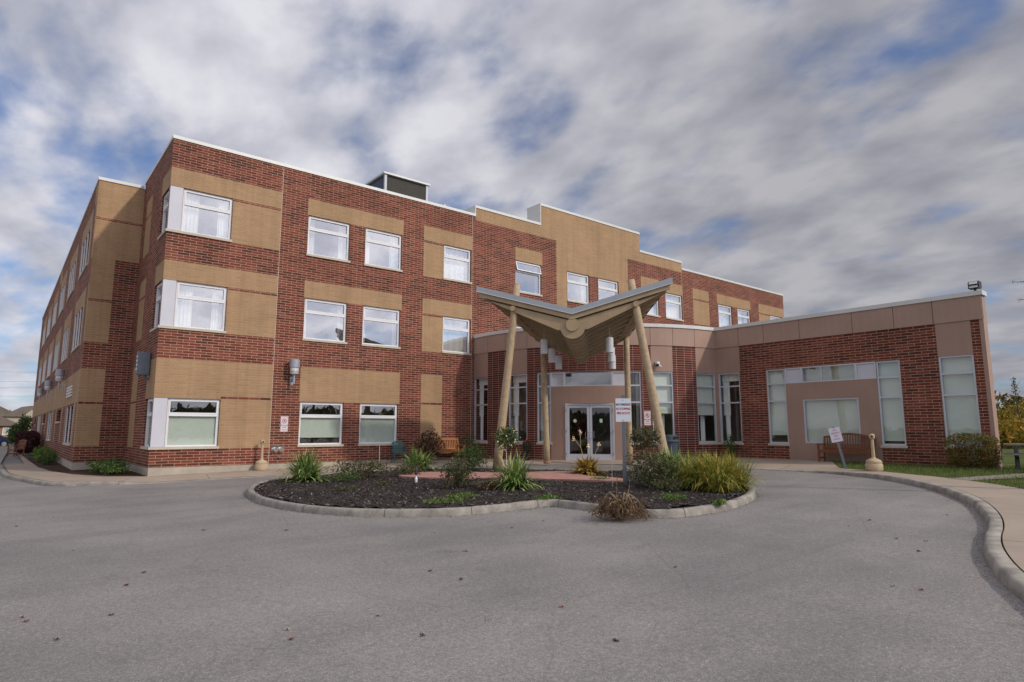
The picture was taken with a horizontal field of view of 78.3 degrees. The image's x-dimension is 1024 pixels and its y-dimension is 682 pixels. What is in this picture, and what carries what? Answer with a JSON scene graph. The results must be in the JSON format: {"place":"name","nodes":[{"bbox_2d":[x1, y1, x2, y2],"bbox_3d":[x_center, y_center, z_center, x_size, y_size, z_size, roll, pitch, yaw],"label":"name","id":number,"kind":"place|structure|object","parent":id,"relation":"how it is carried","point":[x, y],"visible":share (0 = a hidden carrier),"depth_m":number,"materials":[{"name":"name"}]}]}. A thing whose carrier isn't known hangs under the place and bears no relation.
{"place":"outdoors","nodes":[
{"label":"outdoors","id":0,"kind":"place"},
{"bbox_2d":[0,406,21,421],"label":"house","id":1,"kind":"structure","parent":0,"point":[9,415],"depth_m":132.56,"materials":[{"name":"beige"}]},
{"bbox_2d":[0,446,1023,681],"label":"asphalt drive","id":2,"kind":"structure","parent":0,"point":[788,576],"depth_m":6.71,"materials":[{"name":"grey asphalt"}]},
{"bbox_2d":[242,467,758,518],"bbox_3d":[-0.579,3.962,17.312,12.078,0.365,14.116,6,-10,-39],"label":"bark debris","id":3,"kind":"object","parent":2,"relation":"on","point":[484,505],"visible":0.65,"depth_m":13.09,"materials":[{"name":"brown wood"}]},
{"bbox_2d":[254,468,747,508],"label":"mulch soil","id":4,"kind":"structure","parent":2,"relation":"on","point":[444,489],"depth_m":14.92,"materials":[{"name":"black soil"}]},
{"bbox_2d":[276,446,332,482],"bbox_3d":[-6.212,3.691,19.022,2.176,1.098,2.109,-1,-8,4],"label":"yucca","id":5,"kind":"object","parent":4,"relation":"on","point":[307,470],"visible":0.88,"depth_m":18.76,"materials":[{"name":"green plant"}]},
{"bbox_2d":[329,471,360,481],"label":"shrub","id":6,"kind":"object","parent":4,"relation":"on","point":[351,476],"visible":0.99,"depth_m":18.23,"materials":[{"name":"green plant"}]},
{"bbox_2d":[326,458,398,477],"bbox_3d":[-4.660,3.945,19.513,1.590,0.614,2.344,-4,-9,26],"label":"shrub","id":7,"kind":"object","parent":4,"relation":"on","point":[368,470],"visible":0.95,"depth_m":19.34,"materials":[{"name":"green plant"}]},
{"bbox_2d":[390,461,424,474],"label":"shrub","id":8,"kind":"object","parent":4,"relation":"on","point":[404,468],"visible":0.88,"depth_m":20.05,"materials":[{"name":"green plant"}]},
{"bbox_2d":[396,444,442,471],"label":"yucca","id":9,"kind":"object","parent":4,"relation":"on","point":[419,459],"visible":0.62,"depth_m":22.13,"materials":[{"name":"green plant"}]},
{"bbox_2d":[423,496,473,503],"bbox_3d":[-1.361,3.345,13.219,0.996,0.157,1.228,-3,-8,20],"label":"weed patch","id":10,"kind":"object","parent":4,"relation":"on","point":[438,501],"visible":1,"depth_m":13.18,"materials":[{"name":"green plant"}]},
{"bbox_2d":[436,457,479,487],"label":"lavender bush","id":11,"kind":"object","parent":4,"relation":"on","point":[459,476],"visible":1,"depth_m":16.09,"materials":[{"name":"green plant"}]},
{"bbox_2d":[444,492,479,497],"bbox_3d":[-1.155,3.445,14.083,0.872,0.159,0.660,6,-10,-39],"label":"weed patch","id":12,"kind":"object","parent":4,"relation":"on","point":[466,494],"visible":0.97,"depth_m":14.04,"materials":[{"name":"green plant"}]},
{"bbox_2d":[453,444,490,469],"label":"shrub","id":13,"kind":"object","parent":4,"relation":"on","point":[468,455],"visible":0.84,"depth_m":22.35,"materials":[{"name":"green plant"}]},
{"bbox_2d":[472,480,499,489],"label":"flowering perennial","id":14,"kind":"object","parent":4,"relation":"on","point":[490,484],"visible":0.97,"depth_m":15.59,"materials":[{"name":"green plant"}]},
{"bbox_2d":[490,426,520,467],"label":"standard rose","id":15,"kind":"object","parent":4,"relation":"on","point":[504,437],"visible":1,"depth_m":21.07,"materials":[{"name":"green plant"}]},
{"bbox_2d":[399,471,622,481],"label":"pink paving","id":16,"kind":"structure","parent":4,"relation":"on","point":[560,475],"depth_m":18.86,"materials":[{"name":"pink concrete"}]},
{"bbox_2d":[476,278,672,468],"bbox_3d":[2.547,1.491,24.310,7.119,6.939,4.075,-2,-8,11],"label":"entrance canopy","id":17,"kind":"object","parent":16,"relation":"on","point":[579,334],"visible":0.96,"depth_m":23.04,"materials":[{"name":"beige paint"}]},
{"bbox_2d":[540,339,547,353],"bbox_3d":[1.224,-0.205,24.022,0.280,1.408,0.280,6,-10,-39],"label":"pendant lamp","id":18,"kind":"object","parent":17,"relation":"hanging from","point":[543,346],"visible":0.98,"depth_m":23.85,"materials":[{"name":"silver metal"}]},
{"bbox_2d":[548,348,555,362],"bbox_3d":[1.581,0.169,24.928,0.280,1.379,0.280,6,-10,-39],"label":"pendant lamp","id":19,"kind":"object","parent":17,"relation":"hanging from","point":[551,356],"visible":0.96,"depth_m":24.77,"materials":[{"name":"silver metal"}]},
{"bbox_2d":[555,346,561,369],"bbox_3d":[1.909,0.503,25.795,0.280,1.316,0.280,6,-10,-39],"label":"pendant lamp","id":20,"kind":"object","parent":17,"relation":"hanging from","point":[558,364],"visible":0.94,"depth_m":25.64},
{"bbox_2d":[606,329,613,352],"bbox_3d":[3.649,-0.280,23.558,0.280,1.427,0.280,6,-10,-39],"label":"pendant lamp","id":21,"kind":"object","parent":17,"relation":"hanging from","point":[609,344],"visible":0.98,"depth_m":23.39,"materials":[{"name":"silver metal"}]},
{"bbox_2d":[473,450,548,490],"bbox_3d":[0.098,3.241,16.035,1.977,1.028,1.924,-3,-9,22],"label":"yucca","id":22,"kind":"object","parent":4,"relation":"on","point":[514,475],"visible":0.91,"depth_m":15.80,"materials":[{"name":"green plant"}]},
{"bbox_2d":[532,492,562,499],"bbox_3d":[0.753,3.342,13.494,0.604,0.169,0.750,-1,-8,10],"label":"weed patch","id":23,"kind":"object","parent":4,"relation":"on","point":[543,496],"visible":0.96,"depth_m":13.53,"materials":[{"name":"green plant"}]},
{"bbox_2d":[570,454,606,474],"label":"hosta","id":24,"kind":"object","parent":4,"relation":"on","point":[587,466],"visible":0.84,"depth_m":19.46,"materials":[{"name":"yellow plant"}]},
{"bbox_2d":[615,395,630,483],"bbox_3d":[2.979,2.623,16.739,0.400,2.360,0.072,-1,-8,6],"label":"post sign","id":25,"kind":"object","parent":4,"relation":"on","point":[623,409],"visible":1,"depth_m":16.80,"materials":[{"name":"white metal"}]},
{"bbox_2d":[585,477,661,522],"bbox_3d":[1.891,2.916,11.425,1.461,0.834,1.197,4,-9,-24],"label":"dead plant","id":26,"kind":"object","parent":4,"relation":"on","point":[622,507],"visible":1,"depth_m":11.27,"materials":[{"name":"brown plant"}]},
{"bbox_2d":[626,424,660,463],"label":"standard rose","id":27,"kind":"object","parent":4,"relation":"on","point":[645,439],"visible":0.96,"depth_m":19.57,"materials":[{"name":"green plant"}]},
{"bbox_2d":[623,449,680,488],"bbox_3d":[3.518,3.177,15.632,1.718,0.966,1.595,6,-10,-39],"label":"rose bush","id":28,"kind":"object","parent":4,"relation":"on","point":[656,474],"visible":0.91,"depth_m":15.44,"materials":[{"name":"green plant"}]},
{"bbox_2d":[650,493,685,500],"bbox_3d":[3.253,3.240,13.107,0.758,0.158,0.913,-2,-8,11],"label":"weed patch","id":29,"kind":"object","parent":4,"relation":"on","point":[668,496],"visible":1,"depth_m":13.02,"materials":[{"name":"green plant"}]},
{"bbox_2d":[644,443,696,485],"bbox_3d":[4.237,3.189,16.184,1.922,1.088,1.716,6,-10,-39],"label":"daylily","id":30,"kind":"object","parent":4,"relation":"on","point":[678,455],"visible":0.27,"depth_m":15.99,"materials":[{"name":"green plant"}]},
{"bbox_2d":[650,474,690,491],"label":"flowering perennial","id":31,"kind":"object","parent":4,"relation":"on","point":[671,486],"visible":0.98,"depth_m":14.52,"materials":[{"name":"green plant"}]},
{"bbox_2d":[662,447,773,492],"bbox_3d":[4.899,3.046,15.127,2.771,1.036,2.656,6,-10,-39],"label":"daylily","id":32,"kind":"object","parent":4,"relation":"on","point":[708,473],"visible":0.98,"depth_m":14.78,"materials":[{"name":"green plant"}]},
{"bbox_2d":[246,468,755,517],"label":"island kerb","id":33,"kind":"structure","parent":2,"relation":"on","point":[745,499],"depth_m":12.52,"materials":[{"name":"concrete"}]},
{"bbox_2d":[0,464,1023,601],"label":"roadside kerb","id":34,"kind":"structure","parent":2,"relation":"on","point":[1008,573],"depth_m":12.73,"materials":[{"name":"concrete"}]},
{"bbox_2d":[927,489,1023,625],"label":"leaf litter","id":35,"kind":"object","parent":2,"relation":"on","point":[981,552],"visible":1,"depth_m":7.99,"materials":[{"name":"brown plant"}]},
{"bbox_2d":[0,0,1023,410],"label":"sky","id":36,"kind":"structure","parent":0,"point":[822,155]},
{"bbox_2d":[4,453,1023,570],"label":"pavement","id":37,"kind":"structure","parent":0,"point":[1008,504],"depth_m":20.87,"materials":[{"name":"concrete"}]},
{"bbox_2d":[7,439,26,456],"bbox_3d":[-30.357,6.551,38.529,1.220,1.020,0.660,-6,-10,36],"label":"garden bench","id":38,"kind":"object","parent":37,"relation":"on","point":[22,443],"visible":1,"depth_m":38.57,"materials":[{"name":"brown wood"}]},
{"bbox_2d":[13,430,40,453],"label":"barberry hedge","id":39,"kind":"object","parent":37,"relation":"on","point":[32,443],"visible":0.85,"depth_m":40.87,"materials":[{"name":"red plant"}]},
{"bbox_2d":[25,457,144,475],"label":"planting bed soil","id":40,"kind":"structure","parent":37,"relation":"on","point":[56,466],"depth_m":24.58,"materials":[{"name":"brown soil"}]},
{"bbox_2d":[29,445,55,460],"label":"variegated shrub","id":41,"kind":"object","parent":40,"relation":"on","point":[42,450],"visible":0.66,"depth_m":31.63,"materials":[{"name":"green plant"}]},
{"bbox_2d":[39,451,59,464],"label":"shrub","id":42,"kind":"object","parent":40,"relation":"on","point":[45,458],"visible":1,"depth_m":29.11,"materials":[{"name":"green plant"}]},
{"bbox_2d":[85,457,131,474],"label":"shrub","id":43,"kind":"object","parent":40,"relation":"on","point":[107,466],"visible":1,"depth_m":22.44,"materials":[{"name":"green plant"}]},
{"bbox_2d":[254,440,267,470],"bbox_3d":[-9.415,4.285,23.670,0.490,1.140,0.490,6,-10,-39],"label":"smokers outpost","id":44,"kind":"object","parent":37,"relation":"on","point":[261,464],"visible":0.99,"depth_m":23.48,"materials":[{"name":"beige plastic"}]},
{"bbox_2d":[391,441,406,462],"bbox_3d":[-4.851,4.758,27.015,0.572,0.927,0.612,4,-9,-24],"label":"plastic chair","id":45,"kind":"object","parent":37,"relation":"on","point":[399,447],"visible":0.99,"depth_m":27.19,"materials":[{"name":"plastic"}]},
{"bbox_2d":[412,427,447,462],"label":"burning bush","id":46,"kind":"object","parent":37,"relation":"on","point":[429,443],"visible":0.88,"depth_m":26.31,"materials":[{"name":"brown plant"}]},
{"bbox_2d":[419,438,464,458],"bbox_3d":[-3.174,4.914,28.570,2.120,0.960,0.660,6,-10,-39],"label":"garden bench","id":47,"kind":"object","parent":37,"relation":"on","point":[452,439],"visible":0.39,"depth_m":29.07,"materials":[{"name":"orange wood"}]},
{"bbox_2d":[459,431,479,457],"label":"shrub","id":48,"kind":"object","parent":37,"relation":"on","point":[471,442],"visible":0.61,"depth_m":27.39,"materials":[{"name":"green plant"}]},
{"bbox_2d":[722,433,737,457],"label":"shrub","id":49,"kind":"object","parent":37,"relation":"on","point":[731,440],"visible":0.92,"depth_m":26.89,"materials":[{"name":"green plant"}]},
{"bbox_2d":[828,427,846,468],"bbox_3d":[10.742,3.505,20.616,0.340,1.400,0.065,-15,-16,19],"label":"post sign","id":50,"kind":"object","parent":37,"relation":"on","point":[835,434],"visible":1,"depth_m":20.67,"materials":[{"name":"white metal"}]},
{"bbox_2d":[816,433,875,461],"bbox_3d":[12.392,3.951,23.323,0.660,1.080,1.870,6,-10,-39],"label":"garden bench","id":51,"kind":"object","parent":37,"relation":"on","point":[824,451],"visible":0.71,"depth_m":23.41,"materials":[{"name":"brown wood"}]},
{"bbox_2d":[522,439,530,460],"bbox_3d":[0.631,4.714,27.306,0.412,0.925,0.399,-3,-9,21],"label":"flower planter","id":52,"kind":"object","parent":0,"point":[526,446],"visible":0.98,"depth_m":27.22,"materials":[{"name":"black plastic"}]},
{"bbox_2d":[665,435,679,456],"bbox_3d":[6.520,4.382,25.866,0.740,1.050,0.735,6,-10,-39],"label":"litter bin","id":53,"kind":"object","parent":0,"point":[673,440],"visible":0.62,"depth_m":25.59,"materials":[{"name":"plastic"}]},
{"bbox_2d":[832,448,1023,488],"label":"lawn","id":54,"kind":"structure","parent":0,"point":[1007,460],"depth_m":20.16,"materials":[{"name":"plant"}]},
{"bbox_2d":[865,434,882,470],"bbox_3d":[11.259,3.465,19.605,0.490,1.140,0.490,-4,-9,27],"label":"smokers outpost","id":55,"kind":"object","parent":54,"relation":"on","point":[873,463],"visible":1,"depth_m":19.45,"materials":[{"name":"beige plastic"}]},
{"bbox_2d":[943,432,1002,467],"bbox_3d":[14.725,3.486,20.100,1.043,1.144,1.496,6,-10,-39],"label":"clipped hedge","id":56,"kind":"object","parent":54,"relation":"on","point":[973,459],"visible":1,"depth_m":19.98,"materials":[{"name":"green plant"}]},
{"bbox_2d":[951,473,1023,479],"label":"side path","id":57,"kind":"structure","parent":0,"point":[982,477],"depth_m":16.89,"materials":[{"name":"beige concrete"}]},
{"bbox_2d":[1003,443,1023,469],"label":"picnic table","id":58,"kind":"object","parent":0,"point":[1016,453],"visible":0.96,"depth_m":19.09,"materials":[{"name":"grey wood"}]},
{"bbox_3d":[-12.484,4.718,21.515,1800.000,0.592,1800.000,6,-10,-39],"label":"ground","id":59,"kind":"structure","parent":0,"visible":0},
{"bbox_2d":[0,416,15,437],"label":"house","id":60,"kind":"structure","parent":59,"relation":"on","point":[5,424],"depth_m":102.77,"materials":[{"name":"brick"}]},
{"bbox_2d":[5,413,33,446],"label":"tree","id":61,"kind":"object","parent":59,"relation":"on","point":[24,424],"visible":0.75,"depth_m":50.29,"materials":[{"name":"green plant"}]},
{"bbox_2d":[11,406,32,430],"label":"house","id":62,"kind":"structure","parent":59,"relation":"on","point":[27,410],"depth_m":143.62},
{"bbox_2d":[31,134,1001,475],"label":"brick building","id":63,"kind":"structure","parent":59,"relation":"on","point":[223,286],"depth_m":26.44,"materials":[{"name":"brick"}]},
{"bbox_2d":[44,380,52,396],"bbox_3d":[-28.149,2.899,38.195,0.464,0.990,0.390,6,-10,-39],"label":"wall lamp","id":64,"kind":"object","parent":63,"relation":"attached to","point":[48,384],"visible":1,"depth_m":38.09,"materials":[{"name":"grey metal"}]},
{"bbox_2d":[55,369,65,389],"bbox_3d":[-22.295,1.897,31.038,0.464,0.990,0.390,6,-10,-39],"label":"wall lamp","id":65,"kind":"object","parent":63,"relation":"attached to","point":[59,375],"visible":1,"depth_m":30.93,"materials":[{"name":"grey metal"}]},
{"bbox_2d":[135,352,150,379],"bbox_3d":[-13.413,0.918,22.859,0.429,1.020,0.340,6,-10,-39],"label":"wall light box","id":66,"kind":"object","parent":63,"relation":"attached to","point":[143,360],"visible":1,"depth_m":22.74,"materials":[{"name":"grey metal"}]},
{"bbox_2d":[140,398,152,449],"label":"window","id":67,"kind":"structure","parent":63,"relation":"in","point":[149,408],"depth_m":22.81,"materials":[{"name":"white plastic"}]},
{"bbox_2d":[149,282,161,332],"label":"window","id":68,"kind":"structure","parent":63,"relation":"in","point":[158,296],"depth_m":23.41,"materials":[{"name":"white plastic"}]},
{"bbox_2d":[157,191,168,240],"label":"window","id":69,"kind":"structure","parent":63,"relation":"in","point":[165,208],"depth_m":23.87,"materials":[{"name":"white glass"}]},
{"bbox_2d":[163,398,219,449],"bbox_3d":[-11.501,2.979,22.651,1.820,1.800,0.236,6,-10,-39],"label":"window","id":70,"kind":"structure","parent":63,"relation":"in","point":[184,430],"depth_m":22.68,"materials":[{"name":"white glass"}]},
{"bbox_2d":[172,281,226,333],"bbox_3d":[-11.498,-1.230,23.236,1.820,1.780,0.225,6,-10,-39],"label":"window","id":71,"kind":"structure","parent":63,"relation":"in","point":[198,307],"depth_m":23.26,"materials":[{"name":"clear glass"}]},
{"bbox_2d":[180,189,232,241],"bbox_3d":[-11.498,-4.721,23.725,1.820,1.750,0.225,6,-10,-39],"label":"window","id":72,"kind":"structure","parent":63,"relation":"in","point":[205,215],"depth_m":23.75,"materials":[{"name":"clear glass"}]},
{"bbox_2d":[280,416,288,431],"bbox_3d":[-8.919,3.246,24.626,0.319,0.620,0.014,6,-10,-39],"label":"no parking sign","id":73,"kind":"object","parent":63,"relation":"attached to","point":[284,424],"visible":1,"depth_m":24.62,"materials":[{"name":"white metal"}]},
{"bbox_2d":[289,359,299,384],"bbox_3d":[-8.623,1.224,24.860,0.390,0.990,0.464,6,-10,-39],"label":"wall lamp","id":74,"kind":"object","parent":63,"relation":"attached to","point":[294,365],"visible":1,"depth_m":24.73,"materials":[{"name":"silver metal"}]},
{"bbox_2d":[297,402,343,446],"bbox_3d":[-7.791,3.396,25.627,1.930,1.800,0.236,6,-10,-39],"label":"window","id":75,"kind":"structure","parent":63,"relation":"in","point":[310,425],"depth_m":25.65,"materials":[{"name":"clear glass"}]},
{"bbox_2d":[302,298,346,343],"bbox_3d":[-7.788,-0.813,26.212,1.930,1.780,0.225,6,-10,-39],"label":"window","id":76,"kind":"structure","parent":63,"relation":"in","point":[324,321],"depth_m":26.25,"materials":[{"name":"clear glass"}]},
{"bbox_2d":[306,216,349,262],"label":"window","id":77,"kind":"structure","parent":63,"relation":"in","point":[327,239],"depth_m":26.73,"materials":[{"name":"clear glass"}]},
{"bbox_2d":[358,403,398,445],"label":"window","id":78,"kind":"structure","parent":63,"relation":"in","point":[373,430],"depth_m":27.27,"materials":[{"name":"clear glass"}]},
{"bbox_2d":[361,306,400,348],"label":"window","id":79,"kind":"structure","parent":63,"relation":"in","point":[380,325],"depth_m":27.85,"materials":[{"name":"clear glass"}]},
{"bbox_2d":[364,228,402,271],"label":"window","id":80,"kind":"structure","parent":63,"relation":"in","point":[382,249],"depth_m":28.34,"materials":[{"name":"clear glass"}]},
{"bbox_2d":[365,171,429,200],"bbox_3d":[-8.260,-7.204,40.642,3.230,5.140,5.850,6,-10,-39],"label":"rooftop unit","id":81,"kind":"object","parent":63,"relation":"on","point":[395,183],"visible":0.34,"depth_m":38.69,"materials":[{"name":"grey metal"}]},
{"bbox_2d":[442,316,471,354],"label":"window","id":82,"kind":"structure","parent":63,"relation":"in","point":[456,331],"depth_m":30.36,"materials":[{"name":"clear glass"}]},
{"bbox_2d":[443,245,471,283],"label":"window","id":83,"kind":"structure","parent":63,"relation":"in","point":[456,260],"depth_m":30.84,"materials":[{"name":"clear glass"}]},
{"bbox_2d":[473,377,487,443],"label":"window","id":84,"kind":"structure","parent":63,"relation":"in","point":[482,382],"depth_m":30.37,"materials":[{"name":"metal"}]},
{"bbox_2d":[509,374,526,443],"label":"window","id":85,"kind":"structure","parent":63,"relation":"in","point":[517,378],"depth_m":28.67,"materials":[{"name":"metal"}]},
{"bbox_2d":[516,260,542,296],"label":"window","id":86,"kind":"structure","parent":63,"relation":"in","point":[530,283],"depth_m":33.68,"materials":[{"name":"clear glass"}]},
{"bbox_2d":[536,373,551,444],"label":"window","id":87,"kind":"structure","parent":63,"relation":"in","point":[539,442],"depth_m":27.76,"materials":[{"name":"metal"}]},
{"bbox_2d":[567,271,588,303],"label":"window","id":88,"kind":"structure","parent":63,"relation":"in","point":[577,284],"depth_m":36.02,"materials":[{"name":"clear glass"}]},
{"bbox_2d":[566,405,589,458],"bbox_3d":[2.824,3.923,26.976,1.009,2.310,0.133,-2,-8,11],"label":"door","id":89,"kind":"structure","parent":63,"relation":"in","point":[570,456],"depth_m":26.98,"materials":[{"name":"metal"}]},
{"bbox_2d":[589,405,613,459],"bbox_3d":[3.834,3.901,26.816,1.012,2.310,0.117,-2,-8,15],"label":"door","id":90,"kind":"structure","parent":63,"relation":"in","point":[601,456],"depth_m":26.77,"materials":[{"name":"metal"}]},
{"bbox_2d":[598,278,617,299],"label":"window","id":91,"kind":"structure","parent":63,"relation":"in","point":[606,288],"depth_m":37.60,"materials":[{"name":"clear glass"}]},
{"bbox_2d":[630,371,642,444],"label":"window","id":92,"kind":"structure","parent":63,"relation":"in","point":[637,381],"depth_m":27.09,"materials":[{"name":"metal"}]},
{"bbox_2d":[644,411,650,424],"bbox_3d":[5.773,3.287,26.794,0.319,0.620,0.014,1,-8,-6],"label":"no parking sign","id":93,"kind":"object","parent":63,"relation":"attached to","point":[647,417],"visible":1,"depth_m":26.79,"materials":[{"name":"white metal"}]},
{"bbox_2d":[647,301,660,316],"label":"window","id":94,"kind":"structure","parent":63,"relation":"in","point":[654,310],"depth_m":40.27,"materials":[{"name":"clear glass"}]},
{"bbox_2d":[653,372,674,444],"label":"window","id":95,"kind":"structure","parent":63,"relation":"in","point":[663,381],"depth_m":27.28,"materials":[{"name":"glass"}]},
{"bbox_2d":[665,293,683,321],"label":"window","id":96,"kind":"structure","parent":63,"relation":"in","point":[673,308],"depth_m":41.59,"materials":[{"name":"clear glass"}]},
{"bbox_2d":[696,373,719,444],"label":"window","id":97,"kind":"structure","parent":63,"relation":"in","point":[706,401],"depth_m":28.03,"materials":[{"name":"glass"}]},
{"bbox_2d":[718,304,731,326],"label":"window","id":98,"kind":"structure","parent":63,"relation":"in","point":[724,311],"depth_m":45.33,"materials":[{"name":"clear glass"}]},
{"bbox_2d":[718,372,743,444],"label":"window","id":99,"kind":"structure","parent":63,"relation":"in","point":[726,377],"depth_m":27.98,"materials":[{"name":"metal"}]},
{"bbox_2d":[737,308,749,323],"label":"window","id":100,"kind":"structure","parent":63,"relation":"in","point":[743,315],"depth_m":46.89,"materials":[{"name":"clear glass"}]},
{"bbox_2d":[766,369,789,445],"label":"window","id":101,"kind":"structure","parent":63,"relation":"in","point":[776,393],"depth_m":26.08,"materials":[{"name":"glass"}]},
{"bbox_2d":[803,397,860,443],"bbox_3d":[12.358,3.084,24.261,0.166,1.720,2.112,6,-10,-39],"label":"window","id":102,"kind":"structure","parent":63,"relation":"in","point":[843,413],"depth_m":24.41,"materials":[{"name":"glass"}]},
{"bbox_2d":[876,360,907,447],"bbox_3d":[13.685,2.270,22.666,0.236,3.130,0.880,6,-10,-39],"label":"window","id":103,"kind":"structure","parent":63,"relation":"in","point":[888,372],"depth_m":22.75,"materials":[{"name":"glass"}]},
{"bbox_2d":[938,354,982,449],"bbox_3d":[15.013,2.042,21.042,0.236,3.130,1.100,6,-10,-39],"label":"window","id":104,"kind":"structure","parent":63,"relation":"in","point":[957,372],"depth_m":21.15,"materials":[{"name":"glass"}]},
{"bbox_2d":[968,281,981,290],"bbox_3d":[15.532,-1.817,21.098,0.361,0.348,0.306,6,-10,-39],"label":"floodlight","id":105,"kind":"object","parent":63,"relation":"on","point":[974,285],"visible":0.96,"depth_m":21.02,"materials":[{"name":"grey metal"}]},
{"bbox_2d":[994,391,1023,431],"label":"woodland","id":106,"kind":"object","parent":59,"relation":"on","point":[1001,398],"visible":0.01,"depth_m":127.33,"materials":[{"name":"green plant"}]},
{"bbox_2d":[997,397,1023,445],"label":"autumn bush","id":107,"kind":"object","parent":59,"relation":"on","point":[1003,414],"visible":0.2,"depth_m":50.69,"materials":[{"name":"orange plant"}]},
{"bbox_2d":[998,414,1023,448],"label":"autumn bush","id":108,"kind":"object","parent":59,"relation":"on","point":[1014,433],"visible":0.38,"depth_m":40.26,"materials":[{"name":"yellow plant"}]},
{"bbox_2d":[1010,377,1023,447],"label":"young tree","id":109,"kind":"object","parent":59,"relation":"on","point":[1015,394],"visible":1,"depth_m":44.72,"materials":[{"name":"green plant"}]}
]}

